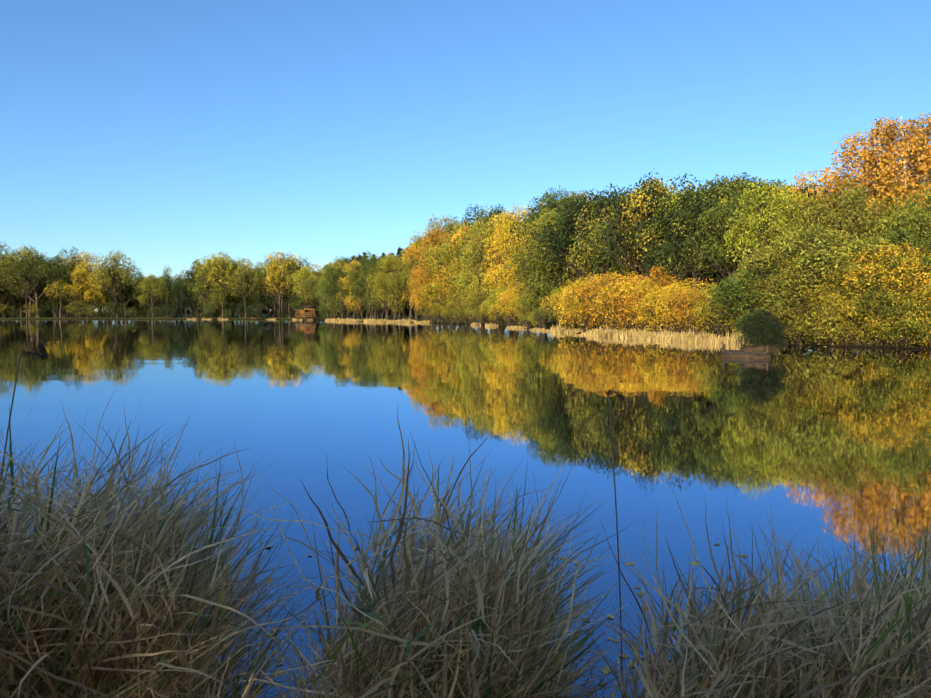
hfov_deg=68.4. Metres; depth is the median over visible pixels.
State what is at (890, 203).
oak tree
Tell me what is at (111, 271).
tall tree
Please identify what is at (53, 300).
slim tree
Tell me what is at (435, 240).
tree
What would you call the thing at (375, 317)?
oak tree
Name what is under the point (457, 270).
tree
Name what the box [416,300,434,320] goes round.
tree
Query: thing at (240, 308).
bush
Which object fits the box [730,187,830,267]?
oak tree
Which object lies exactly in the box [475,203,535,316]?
tree
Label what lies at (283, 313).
bush
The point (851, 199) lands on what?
tree
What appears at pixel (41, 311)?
bush
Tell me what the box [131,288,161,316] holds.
oak tree
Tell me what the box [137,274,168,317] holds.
oak tree
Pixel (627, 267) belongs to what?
oak tree
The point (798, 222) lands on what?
tree
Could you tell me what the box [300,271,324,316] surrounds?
oak tree
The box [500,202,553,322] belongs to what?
tree
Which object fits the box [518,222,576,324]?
oak tree
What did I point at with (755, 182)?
oak tree
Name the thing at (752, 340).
raft shrub
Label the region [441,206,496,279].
tree
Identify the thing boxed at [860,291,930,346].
low tree
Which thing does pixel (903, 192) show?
oak tree
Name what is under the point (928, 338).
low tree
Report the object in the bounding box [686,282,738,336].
bush
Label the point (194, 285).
tall tree
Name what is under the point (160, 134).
sky
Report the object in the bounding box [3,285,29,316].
oak tree
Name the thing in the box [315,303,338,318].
bush
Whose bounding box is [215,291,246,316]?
tree
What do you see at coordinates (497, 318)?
tree
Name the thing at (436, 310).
tree
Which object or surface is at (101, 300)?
oak tree
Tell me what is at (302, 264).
tall tree
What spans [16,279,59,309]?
tree
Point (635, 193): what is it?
oak tree
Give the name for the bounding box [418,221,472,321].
tree
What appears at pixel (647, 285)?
bush
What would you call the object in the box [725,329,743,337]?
reed belt
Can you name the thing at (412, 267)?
tree
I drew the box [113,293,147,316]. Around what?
tree
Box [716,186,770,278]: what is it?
tall tree
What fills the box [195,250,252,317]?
tall tree
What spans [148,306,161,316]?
bush
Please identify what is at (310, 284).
oak tree
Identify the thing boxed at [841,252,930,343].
low tree
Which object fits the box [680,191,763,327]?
oak tree
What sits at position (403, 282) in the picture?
oak tree
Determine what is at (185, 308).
oak tree
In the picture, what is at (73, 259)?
tree
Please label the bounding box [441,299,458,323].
low tree
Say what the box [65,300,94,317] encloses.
bush
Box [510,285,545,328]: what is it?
tree
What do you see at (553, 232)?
oak tree
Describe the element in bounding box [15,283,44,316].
tree
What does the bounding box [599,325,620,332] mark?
reed belt
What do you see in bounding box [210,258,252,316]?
oak tree
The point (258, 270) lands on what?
tall tree
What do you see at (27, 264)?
tall tree
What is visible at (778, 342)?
raft shrub
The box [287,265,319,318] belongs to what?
oak tree
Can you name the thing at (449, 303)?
low tree
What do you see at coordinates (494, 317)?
tree
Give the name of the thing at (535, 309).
low tree
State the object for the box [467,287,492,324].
tree
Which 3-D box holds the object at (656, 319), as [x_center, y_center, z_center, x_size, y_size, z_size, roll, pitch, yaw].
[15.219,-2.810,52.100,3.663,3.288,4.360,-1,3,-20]
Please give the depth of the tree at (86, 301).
226.94 m
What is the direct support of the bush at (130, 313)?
on the ground
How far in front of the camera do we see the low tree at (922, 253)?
35.38 m
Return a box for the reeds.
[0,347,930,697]
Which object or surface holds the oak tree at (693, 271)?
on the ground
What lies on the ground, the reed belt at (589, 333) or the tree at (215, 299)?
the tree at (215, 299)
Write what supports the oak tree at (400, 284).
on the ground
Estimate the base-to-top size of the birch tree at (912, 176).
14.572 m
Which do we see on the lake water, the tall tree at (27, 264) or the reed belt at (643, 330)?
the reed belt at (643, 330)
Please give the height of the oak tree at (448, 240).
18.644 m
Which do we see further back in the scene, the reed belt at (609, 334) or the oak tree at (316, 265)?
the oak tree at (316, 265)
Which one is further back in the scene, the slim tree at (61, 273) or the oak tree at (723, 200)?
the slim tree at (61, 273)
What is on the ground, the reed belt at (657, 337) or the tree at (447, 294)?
the tree at (447, 294)
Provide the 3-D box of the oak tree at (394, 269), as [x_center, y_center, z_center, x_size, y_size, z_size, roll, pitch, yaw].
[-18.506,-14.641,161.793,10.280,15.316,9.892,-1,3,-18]
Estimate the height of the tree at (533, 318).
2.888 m
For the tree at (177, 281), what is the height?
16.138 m
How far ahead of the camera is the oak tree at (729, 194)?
61.87 m
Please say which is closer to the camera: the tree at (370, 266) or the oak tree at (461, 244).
the oak tree at (461, 244)
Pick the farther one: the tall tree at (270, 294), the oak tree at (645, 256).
the tall tree at (270, 294)
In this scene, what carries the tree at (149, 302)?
on the ground
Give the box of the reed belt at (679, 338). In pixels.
[662,332,700,341]
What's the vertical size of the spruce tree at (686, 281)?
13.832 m
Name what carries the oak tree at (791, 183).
on the ground
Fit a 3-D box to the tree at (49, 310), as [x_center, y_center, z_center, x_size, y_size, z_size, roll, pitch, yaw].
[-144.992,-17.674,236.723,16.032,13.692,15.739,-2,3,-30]
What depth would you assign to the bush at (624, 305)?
52.44 m
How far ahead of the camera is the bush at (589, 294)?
57.24 m
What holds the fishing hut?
on the ground
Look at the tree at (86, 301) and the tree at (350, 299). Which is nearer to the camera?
the tree at (350, 299)
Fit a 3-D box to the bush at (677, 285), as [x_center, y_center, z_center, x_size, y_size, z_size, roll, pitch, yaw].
[16.043,-3.254,50.492,4.895,4.158,5.320,-3,4,-45]
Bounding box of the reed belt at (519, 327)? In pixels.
[511,326,525,328]
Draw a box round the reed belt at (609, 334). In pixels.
[599,328,636,336]
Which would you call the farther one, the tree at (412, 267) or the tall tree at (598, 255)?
the tree at (412, 267)
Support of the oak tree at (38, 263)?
on the ground
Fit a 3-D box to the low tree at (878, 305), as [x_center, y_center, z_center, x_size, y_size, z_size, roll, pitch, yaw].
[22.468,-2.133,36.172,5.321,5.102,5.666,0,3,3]
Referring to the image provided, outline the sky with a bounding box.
[0,0,930,311]
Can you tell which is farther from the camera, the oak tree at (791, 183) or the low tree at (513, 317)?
the low tree at (513, 317)
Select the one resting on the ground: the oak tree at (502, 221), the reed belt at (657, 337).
the oak tree at (502, 221)
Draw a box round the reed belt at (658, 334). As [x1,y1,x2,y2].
[636,331,674,336]
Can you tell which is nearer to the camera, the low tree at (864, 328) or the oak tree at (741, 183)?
the low tree at (864, 328)
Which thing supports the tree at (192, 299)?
on the ground
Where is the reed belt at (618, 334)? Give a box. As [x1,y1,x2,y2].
[613,329,652,337]
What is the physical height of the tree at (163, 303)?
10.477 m
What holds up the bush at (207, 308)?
on the ground
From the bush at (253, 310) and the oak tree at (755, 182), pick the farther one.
the bush at (253, 310)
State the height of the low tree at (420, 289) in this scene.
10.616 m
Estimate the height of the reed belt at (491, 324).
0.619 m
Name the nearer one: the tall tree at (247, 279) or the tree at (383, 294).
the tree at (383, 294)
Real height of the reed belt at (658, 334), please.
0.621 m
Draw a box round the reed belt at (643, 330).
[627,326,657,332]
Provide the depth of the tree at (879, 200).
42.58 m
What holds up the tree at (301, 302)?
on the ground
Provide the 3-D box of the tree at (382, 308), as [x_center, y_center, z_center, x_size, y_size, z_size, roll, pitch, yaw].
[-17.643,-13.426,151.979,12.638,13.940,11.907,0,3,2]
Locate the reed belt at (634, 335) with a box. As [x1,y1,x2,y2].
[624,330,660,338]
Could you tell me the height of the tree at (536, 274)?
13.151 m
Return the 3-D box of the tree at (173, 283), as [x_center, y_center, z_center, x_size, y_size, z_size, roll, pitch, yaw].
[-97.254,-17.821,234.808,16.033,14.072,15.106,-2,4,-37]
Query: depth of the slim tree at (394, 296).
140.93 m
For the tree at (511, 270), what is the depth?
81.12 m
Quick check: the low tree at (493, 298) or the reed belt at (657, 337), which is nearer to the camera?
the reed belt at (657, 337)
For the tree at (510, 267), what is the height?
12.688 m
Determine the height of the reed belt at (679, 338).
0.697 m
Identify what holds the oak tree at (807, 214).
on the ground
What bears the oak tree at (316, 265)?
on the ground
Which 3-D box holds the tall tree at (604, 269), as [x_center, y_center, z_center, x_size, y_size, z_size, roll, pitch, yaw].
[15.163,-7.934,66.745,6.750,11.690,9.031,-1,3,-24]
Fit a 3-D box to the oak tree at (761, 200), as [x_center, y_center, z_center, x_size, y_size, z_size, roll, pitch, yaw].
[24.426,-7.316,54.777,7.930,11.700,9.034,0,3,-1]
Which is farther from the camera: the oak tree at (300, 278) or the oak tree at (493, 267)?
the oak tree at (300, 278)
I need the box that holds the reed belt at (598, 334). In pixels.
[587,329,601,335]
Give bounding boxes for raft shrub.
[734,308,786,351]
[738,314,782,349]
[741,316,787,352]
[745,318,785,350]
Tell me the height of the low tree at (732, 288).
5.953 m
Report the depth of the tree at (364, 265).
157.12 m
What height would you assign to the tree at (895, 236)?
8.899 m
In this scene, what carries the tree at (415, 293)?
on the ground
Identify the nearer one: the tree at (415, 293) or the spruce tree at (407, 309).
the tree at (415, 293)
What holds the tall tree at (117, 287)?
on the ground
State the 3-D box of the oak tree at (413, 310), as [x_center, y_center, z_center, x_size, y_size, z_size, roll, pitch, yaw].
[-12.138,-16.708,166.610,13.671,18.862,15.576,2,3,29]
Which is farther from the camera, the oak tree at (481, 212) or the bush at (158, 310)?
the bush at (158, 310)
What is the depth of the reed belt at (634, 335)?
49.19 m
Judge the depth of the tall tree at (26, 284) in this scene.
213.18 m
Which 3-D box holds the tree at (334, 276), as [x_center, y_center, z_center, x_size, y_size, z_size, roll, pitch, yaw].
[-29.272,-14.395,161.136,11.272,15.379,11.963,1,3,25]
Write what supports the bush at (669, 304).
on the ground
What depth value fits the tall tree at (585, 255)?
67.16 m
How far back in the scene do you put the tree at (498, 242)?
89.23 m
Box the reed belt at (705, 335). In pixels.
[697,332,734,338]
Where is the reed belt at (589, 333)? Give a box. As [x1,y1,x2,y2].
[587,330,617,336]
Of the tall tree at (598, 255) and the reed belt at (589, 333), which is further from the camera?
the tall tree at (598, 255)
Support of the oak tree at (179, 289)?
on the ground
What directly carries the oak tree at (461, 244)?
on the ground
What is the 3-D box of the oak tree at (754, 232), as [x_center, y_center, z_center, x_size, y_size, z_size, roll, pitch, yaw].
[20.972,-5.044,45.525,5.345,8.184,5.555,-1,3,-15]
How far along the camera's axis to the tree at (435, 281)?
126.11 m
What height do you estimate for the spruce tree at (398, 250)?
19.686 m
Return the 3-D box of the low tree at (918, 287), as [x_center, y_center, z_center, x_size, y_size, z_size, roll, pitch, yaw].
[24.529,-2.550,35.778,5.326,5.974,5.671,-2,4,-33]
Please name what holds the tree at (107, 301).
on the ground
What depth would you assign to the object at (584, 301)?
63.03 m
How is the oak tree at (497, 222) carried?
on the ground
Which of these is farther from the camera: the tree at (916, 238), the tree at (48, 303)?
the tree at (48, 303)
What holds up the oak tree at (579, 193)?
on the ground
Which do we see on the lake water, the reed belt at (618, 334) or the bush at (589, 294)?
the reed belt at (618, 334)
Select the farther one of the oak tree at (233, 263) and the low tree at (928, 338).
the oak tree at (233, 263)
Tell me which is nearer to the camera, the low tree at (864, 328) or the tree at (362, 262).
the low tree at (864, 328)
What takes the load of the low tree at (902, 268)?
on the ground
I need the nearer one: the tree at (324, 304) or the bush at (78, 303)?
the tree at (324, 304)
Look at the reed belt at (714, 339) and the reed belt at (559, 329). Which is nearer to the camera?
the reed belt at (714, 339)
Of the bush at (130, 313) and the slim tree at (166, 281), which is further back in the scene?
the slim tree at (166, 281)
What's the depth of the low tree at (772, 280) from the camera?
37.53 m
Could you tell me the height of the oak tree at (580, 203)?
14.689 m
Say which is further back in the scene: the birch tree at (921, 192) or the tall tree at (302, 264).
the tall tree at (302, 264)
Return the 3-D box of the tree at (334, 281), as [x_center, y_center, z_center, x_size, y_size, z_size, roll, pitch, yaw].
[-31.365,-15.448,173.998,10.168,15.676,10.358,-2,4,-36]
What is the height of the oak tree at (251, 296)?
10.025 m
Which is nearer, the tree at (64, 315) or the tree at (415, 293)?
the tree at (415, 293)
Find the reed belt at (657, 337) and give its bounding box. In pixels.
[639,335,672,340]
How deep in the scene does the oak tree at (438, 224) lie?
137.06 m
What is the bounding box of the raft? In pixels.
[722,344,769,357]
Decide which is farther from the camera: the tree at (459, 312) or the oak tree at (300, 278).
the oak tree at (300, 278)
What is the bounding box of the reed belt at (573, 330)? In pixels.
[563,328,582,332]
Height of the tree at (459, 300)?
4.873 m
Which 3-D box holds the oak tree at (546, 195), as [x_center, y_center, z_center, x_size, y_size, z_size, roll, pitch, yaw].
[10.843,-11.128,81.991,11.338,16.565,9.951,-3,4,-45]
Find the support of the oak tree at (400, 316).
on the ground
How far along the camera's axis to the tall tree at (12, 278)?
222.04 m
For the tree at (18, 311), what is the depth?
231.15 m
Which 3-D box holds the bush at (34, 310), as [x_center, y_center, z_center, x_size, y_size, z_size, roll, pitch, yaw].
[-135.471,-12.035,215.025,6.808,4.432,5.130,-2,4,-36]
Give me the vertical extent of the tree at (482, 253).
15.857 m
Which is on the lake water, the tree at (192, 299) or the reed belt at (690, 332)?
the reed belt at (690, 332)
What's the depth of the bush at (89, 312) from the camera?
212.28 m
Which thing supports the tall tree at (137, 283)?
on the ground
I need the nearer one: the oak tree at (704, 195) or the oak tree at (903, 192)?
the oak tree at (903, 192)
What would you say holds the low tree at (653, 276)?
on the ground
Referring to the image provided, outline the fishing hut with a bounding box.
[295,306,316,319]
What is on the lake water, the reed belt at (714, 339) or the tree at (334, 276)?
the reed belt at (714, 339)
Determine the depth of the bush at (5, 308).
216.63 m
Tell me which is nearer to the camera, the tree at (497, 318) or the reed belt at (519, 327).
the reed belt at (519, 327)
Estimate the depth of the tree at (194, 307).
228.93 m
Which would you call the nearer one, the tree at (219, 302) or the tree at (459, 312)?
the tree at (459, 312)
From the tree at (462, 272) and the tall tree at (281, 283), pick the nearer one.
the tree at (462, 272)
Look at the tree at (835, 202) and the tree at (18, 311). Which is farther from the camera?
the tree at (18, 311)
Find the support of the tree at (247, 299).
on the ground
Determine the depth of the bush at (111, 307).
214.47 m
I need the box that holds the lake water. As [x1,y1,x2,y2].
[0,319,930,697]
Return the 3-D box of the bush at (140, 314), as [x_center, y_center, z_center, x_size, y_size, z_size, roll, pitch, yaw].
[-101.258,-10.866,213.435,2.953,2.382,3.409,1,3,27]
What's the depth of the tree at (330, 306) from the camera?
170.70 m
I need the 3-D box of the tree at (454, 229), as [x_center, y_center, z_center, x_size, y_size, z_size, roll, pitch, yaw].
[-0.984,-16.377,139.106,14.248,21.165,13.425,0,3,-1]
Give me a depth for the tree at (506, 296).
81.84 m
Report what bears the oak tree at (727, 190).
on the ground
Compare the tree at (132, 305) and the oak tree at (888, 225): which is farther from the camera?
the tree at (132, 305)
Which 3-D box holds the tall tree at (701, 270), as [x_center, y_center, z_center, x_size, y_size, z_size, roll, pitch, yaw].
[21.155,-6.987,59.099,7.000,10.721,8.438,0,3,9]
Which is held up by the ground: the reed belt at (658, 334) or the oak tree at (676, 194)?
the oak tree at (676, 194)
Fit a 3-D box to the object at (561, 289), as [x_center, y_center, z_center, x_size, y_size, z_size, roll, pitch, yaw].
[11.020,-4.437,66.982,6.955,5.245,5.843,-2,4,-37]
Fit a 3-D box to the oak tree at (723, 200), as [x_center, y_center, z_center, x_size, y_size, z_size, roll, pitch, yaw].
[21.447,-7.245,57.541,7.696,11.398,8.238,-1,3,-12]
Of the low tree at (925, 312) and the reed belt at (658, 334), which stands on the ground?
the low tree at (925, 312)
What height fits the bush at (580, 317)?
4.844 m
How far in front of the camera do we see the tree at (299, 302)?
199.85 m
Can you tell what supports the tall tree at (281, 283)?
on the ground
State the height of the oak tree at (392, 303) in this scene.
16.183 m
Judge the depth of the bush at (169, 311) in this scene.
211.12 m
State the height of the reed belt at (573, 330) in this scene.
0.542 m
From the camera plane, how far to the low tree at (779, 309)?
38.23 m
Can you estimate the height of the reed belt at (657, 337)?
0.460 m
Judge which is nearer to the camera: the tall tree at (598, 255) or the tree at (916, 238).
the tree at (916, 238)
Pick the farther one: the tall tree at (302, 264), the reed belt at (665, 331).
the tall tree at (302, 264)
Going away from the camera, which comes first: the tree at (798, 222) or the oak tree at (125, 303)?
the tree at (798, 222)
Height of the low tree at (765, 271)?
7.346 m
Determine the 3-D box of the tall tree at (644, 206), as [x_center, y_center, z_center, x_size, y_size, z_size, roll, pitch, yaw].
[16.957,-8.490,61.171,8.116,13.451,10.327,3,4,40]
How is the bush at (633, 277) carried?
on the ground
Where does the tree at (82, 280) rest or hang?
on the ground
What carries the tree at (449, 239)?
on the ground
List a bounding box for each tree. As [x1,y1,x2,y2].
[0,242,27,317]
[0,243,55,316]
[0,249,71,317]
[0,251,18,317]
[0,286,23,316]
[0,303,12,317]
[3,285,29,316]
[6,266,43,317]
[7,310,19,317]
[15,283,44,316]
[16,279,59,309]
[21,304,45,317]
[32,282,59,316]
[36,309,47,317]
[38,273,79,316]
[41,256,72,317]
[43,251,117,317]
[45,282,58,316]
[45,287,69,317]
[47,262,83,317]
[48,246,91,316]
[62,268,105,316]
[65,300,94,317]
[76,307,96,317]
[86,250,140,317]
[87,275,114,316]
[91,281,135,316]
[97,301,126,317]
[98,265,131,302]
[102,274,140,317]
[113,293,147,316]
[123,292,155,316]
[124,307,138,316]
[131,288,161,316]
[132,273,150,316]
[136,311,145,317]
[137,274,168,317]
[138,289,169,316]
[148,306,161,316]
[152,288,182,316]
[158,266,174,316]
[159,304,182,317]
[160,277,188,316]
[161,274,188,316]
[166,282,194,317]
[170,283,190,317]
[176,266,220,317]
[178,259,204,317]
[187,294,206,316]
[190,277,218,317]
[192,257,241,317]
[194,268,248,316]
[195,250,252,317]
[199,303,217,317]
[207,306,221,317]
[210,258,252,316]
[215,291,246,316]
[222,257,245,316]
[225,285,253,316]
[228,264,260,317]
[228,267,273,317]
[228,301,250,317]
[242,260,266,317]
[243,290,269,317]
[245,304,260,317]
[247,280,291,317]
[248,257,304,317]
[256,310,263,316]
[257,275,285,317]
[260,252,316,317]
[260,287,290,316]
[262,249,300,317]
[264,284,302,317]
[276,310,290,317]
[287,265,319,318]
[288,291,320,317]
[289,274,321,311]
[292,275,320,319]
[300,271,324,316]
[309,263,331,296]
[309,271,338,318]
[313,288,335,318]
[314,263,330,298]
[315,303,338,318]
[316,270,351,318]
[318,255,363,317]
[319,261,350,318]
[335,260,370,319]
[339,256,374,318]
[346,255,368,316]
[346,256,371,318]
[348,251,383,317]
[348,255,386,318]
[359,269,383,318]
[360,258,406,318]
[366,254,411,319]
[368,293,408,318]
[380,254,394,318]
[381,253,408,316]
[382,272,404,319]
[383,246,408,315]
[383,269,408,318]
[384,252,401,318]
[386,253,407,318]
[388,258,421,319]
[395,258,425,320]
[398,246,415,318]
[401,238,435,319]
[401,240,429,308]
[401,298,421,318]
[402,225,451,320]
[405,268,455,322]
[407,264,428,319]
[408,213,458,319]
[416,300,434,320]
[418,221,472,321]
[421,242,462,319]
[422,250,458,320]
[427,219,471,320]
[428,294,447,322]
[430,216,471,318]
[430,227,459,317]
[437,222,476,320]
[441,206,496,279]
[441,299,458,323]
[441,299,468,323]
[442,236,472,318]
[444,218,500,322]
[448,296,479,323]
[454,293,479,324]
[455,232,492,322]
[457,204,507,260]
[458,217,504,323]
[460,282,489,324]
[461,214,524,320]
[465,214,519,316]
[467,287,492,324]
[469,218,518,322]
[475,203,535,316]
[478,295,499,323]
[480,221,529,324]
[481,280,517,326]
[481,292,508,325]
[485,230,522,323]
[487,291,523,325]
[492,210,537,322]
[497,274,536,326]
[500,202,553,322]
[500,230,533,321]
[501,208,586,328]
[504,216,571,310]
[508,185,579,324]
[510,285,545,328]
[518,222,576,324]
[518,283,563,328]
[522,203,575,324]
[525,309,546,327]
[533,210,583,325]
[536,206,618,326]
[537,184,635,325]
[537,190,599,280]
[564,201,641,324]
[569,214,627,276]
[588,172,704,277]
[588,194,656,325]
[588,214,663,326]
[607,176,673,272]
[613,176,703,328]
[620,193,693,289]
[622,177,672,276]
[634,187,739,329]
[634,264,678,321]
[636,185,711,328]
[672,173,778,324]
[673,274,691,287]
[677,228,744,326]
[678,180,742,291]
[678,191,739,328]
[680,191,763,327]
[685,175,748,328]
[698,175,805,272]
[704,172,761,269]
[705,228,872,341]
[705,252,808,336]
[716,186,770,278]
[719,183,807,269]
[724,179,811,280]
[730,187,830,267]
[732,289,816,344]
[733,221,903,346]
[737,212,800,282]
[743,265,852,345]
[755,198,855,279]
[757,174,842,241]
[758,196,877,255]
[780,242,930,343]
[787,113,930,233]
[795,181,835,211]
[799,178,885,244]
[802,285,888,345]
[817,275,929,345]
[818,185,904,263]
[838,195,905,262]
[840,262,930,347]
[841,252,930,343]
[852,176,930,223]
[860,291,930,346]
[862,198,930,268]
[868,140,929,201]
[869,277,930,347]
[872,188,906,214]
[875,188,930,266]
[877,222,930,261]
[888,251,930,341]
[894,238,930,335]
[909,185,930,219]
[913,244,930,258]
[913,293,930,333]
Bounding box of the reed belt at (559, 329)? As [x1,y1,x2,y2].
[550,324,566,332]
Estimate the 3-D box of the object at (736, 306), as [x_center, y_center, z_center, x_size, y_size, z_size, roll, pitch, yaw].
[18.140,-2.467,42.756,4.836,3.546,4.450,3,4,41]
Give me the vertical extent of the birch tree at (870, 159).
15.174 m
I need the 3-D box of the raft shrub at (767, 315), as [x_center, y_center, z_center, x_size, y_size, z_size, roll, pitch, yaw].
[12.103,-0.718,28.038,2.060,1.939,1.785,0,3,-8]
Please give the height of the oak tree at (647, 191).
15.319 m
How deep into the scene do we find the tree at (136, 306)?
234.06 m
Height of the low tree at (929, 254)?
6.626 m
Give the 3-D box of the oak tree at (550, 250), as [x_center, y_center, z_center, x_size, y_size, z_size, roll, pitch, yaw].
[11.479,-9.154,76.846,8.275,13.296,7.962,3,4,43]
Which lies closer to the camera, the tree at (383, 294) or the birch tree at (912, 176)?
the birch tree at (912, 176)
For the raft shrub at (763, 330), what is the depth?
28.00 m
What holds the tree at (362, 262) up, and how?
on the ground
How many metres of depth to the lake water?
10.12 m
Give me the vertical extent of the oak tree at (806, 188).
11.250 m
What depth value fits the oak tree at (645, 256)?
57.40 m
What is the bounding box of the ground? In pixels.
[0,311,930,348]
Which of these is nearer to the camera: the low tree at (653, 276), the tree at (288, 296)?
the low tree at (653, 276)
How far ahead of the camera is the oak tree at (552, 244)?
79.10 m
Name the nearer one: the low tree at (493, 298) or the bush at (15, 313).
the low tree at (493, 298)
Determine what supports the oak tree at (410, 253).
on the ground
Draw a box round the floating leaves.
[232,541,748,685]
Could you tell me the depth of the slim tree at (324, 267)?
175.96 m
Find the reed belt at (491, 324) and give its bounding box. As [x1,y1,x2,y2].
[485,323,498,326]
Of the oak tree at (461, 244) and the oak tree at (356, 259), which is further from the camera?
the oak tree at (356, 259)
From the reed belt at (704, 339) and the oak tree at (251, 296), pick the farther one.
the oak tree at (251, 296)
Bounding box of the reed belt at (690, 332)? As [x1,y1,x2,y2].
[675,329,704,336]
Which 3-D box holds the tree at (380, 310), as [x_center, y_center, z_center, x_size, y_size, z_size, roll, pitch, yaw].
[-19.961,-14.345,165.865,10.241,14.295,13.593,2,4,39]
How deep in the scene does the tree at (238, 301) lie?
216.76 m
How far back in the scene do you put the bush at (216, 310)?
207.35 m
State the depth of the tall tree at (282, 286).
201.23 m
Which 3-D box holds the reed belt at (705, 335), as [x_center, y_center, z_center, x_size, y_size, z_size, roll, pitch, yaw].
[16.493,-0.784,43.865,1.516,0.717,3.178,-3,4,-40]
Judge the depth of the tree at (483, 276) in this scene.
96.33 m
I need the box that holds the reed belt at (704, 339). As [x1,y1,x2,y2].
[681,332,726,342]
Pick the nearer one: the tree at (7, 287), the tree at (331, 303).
the tree at (331, 303)
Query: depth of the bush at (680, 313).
46.38 m
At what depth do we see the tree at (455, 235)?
115.19 m
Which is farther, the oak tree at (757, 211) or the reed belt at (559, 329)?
the reed belt at (559, 329)
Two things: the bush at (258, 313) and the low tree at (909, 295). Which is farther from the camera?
the bush at (258, 313)
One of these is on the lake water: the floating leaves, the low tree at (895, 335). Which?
the floating leaves
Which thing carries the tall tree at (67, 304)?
on the ground
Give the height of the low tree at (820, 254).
7.670 m
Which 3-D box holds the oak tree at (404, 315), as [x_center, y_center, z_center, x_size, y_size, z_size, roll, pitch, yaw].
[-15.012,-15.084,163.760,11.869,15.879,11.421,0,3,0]
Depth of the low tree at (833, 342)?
36.63 m
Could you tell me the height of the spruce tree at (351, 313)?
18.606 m
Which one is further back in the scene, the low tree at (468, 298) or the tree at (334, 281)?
the tree at (334, 281)
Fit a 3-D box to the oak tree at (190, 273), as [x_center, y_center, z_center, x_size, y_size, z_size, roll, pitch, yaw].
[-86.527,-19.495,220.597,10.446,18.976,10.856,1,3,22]
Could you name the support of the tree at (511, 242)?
on the ground
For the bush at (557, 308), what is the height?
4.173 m
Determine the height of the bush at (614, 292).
4.399 m
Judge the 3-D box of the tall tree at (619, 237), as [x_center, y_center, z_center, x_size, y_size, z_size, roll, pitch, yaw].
[15.883,-8.758,61.012,11.657,13.954,9.161,-2,3,-29]
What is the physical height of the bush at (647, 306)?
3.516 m
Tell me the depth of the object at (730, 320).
43.55 m
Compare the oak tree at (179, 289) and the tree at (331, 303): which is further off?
the oak tree at (179, 289)
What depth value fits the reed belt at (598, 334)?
55.51 m
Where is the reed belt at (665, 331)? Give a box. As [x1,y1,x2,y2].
[655,329,691,335]
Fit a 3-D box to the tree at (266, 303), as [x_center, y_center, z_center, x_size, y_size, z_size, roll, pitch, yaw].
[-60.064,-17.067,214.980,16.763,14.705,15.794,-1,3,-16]
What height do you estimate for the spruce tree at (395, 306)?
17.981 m
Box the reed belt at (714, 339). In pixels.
[708,333,749,343]

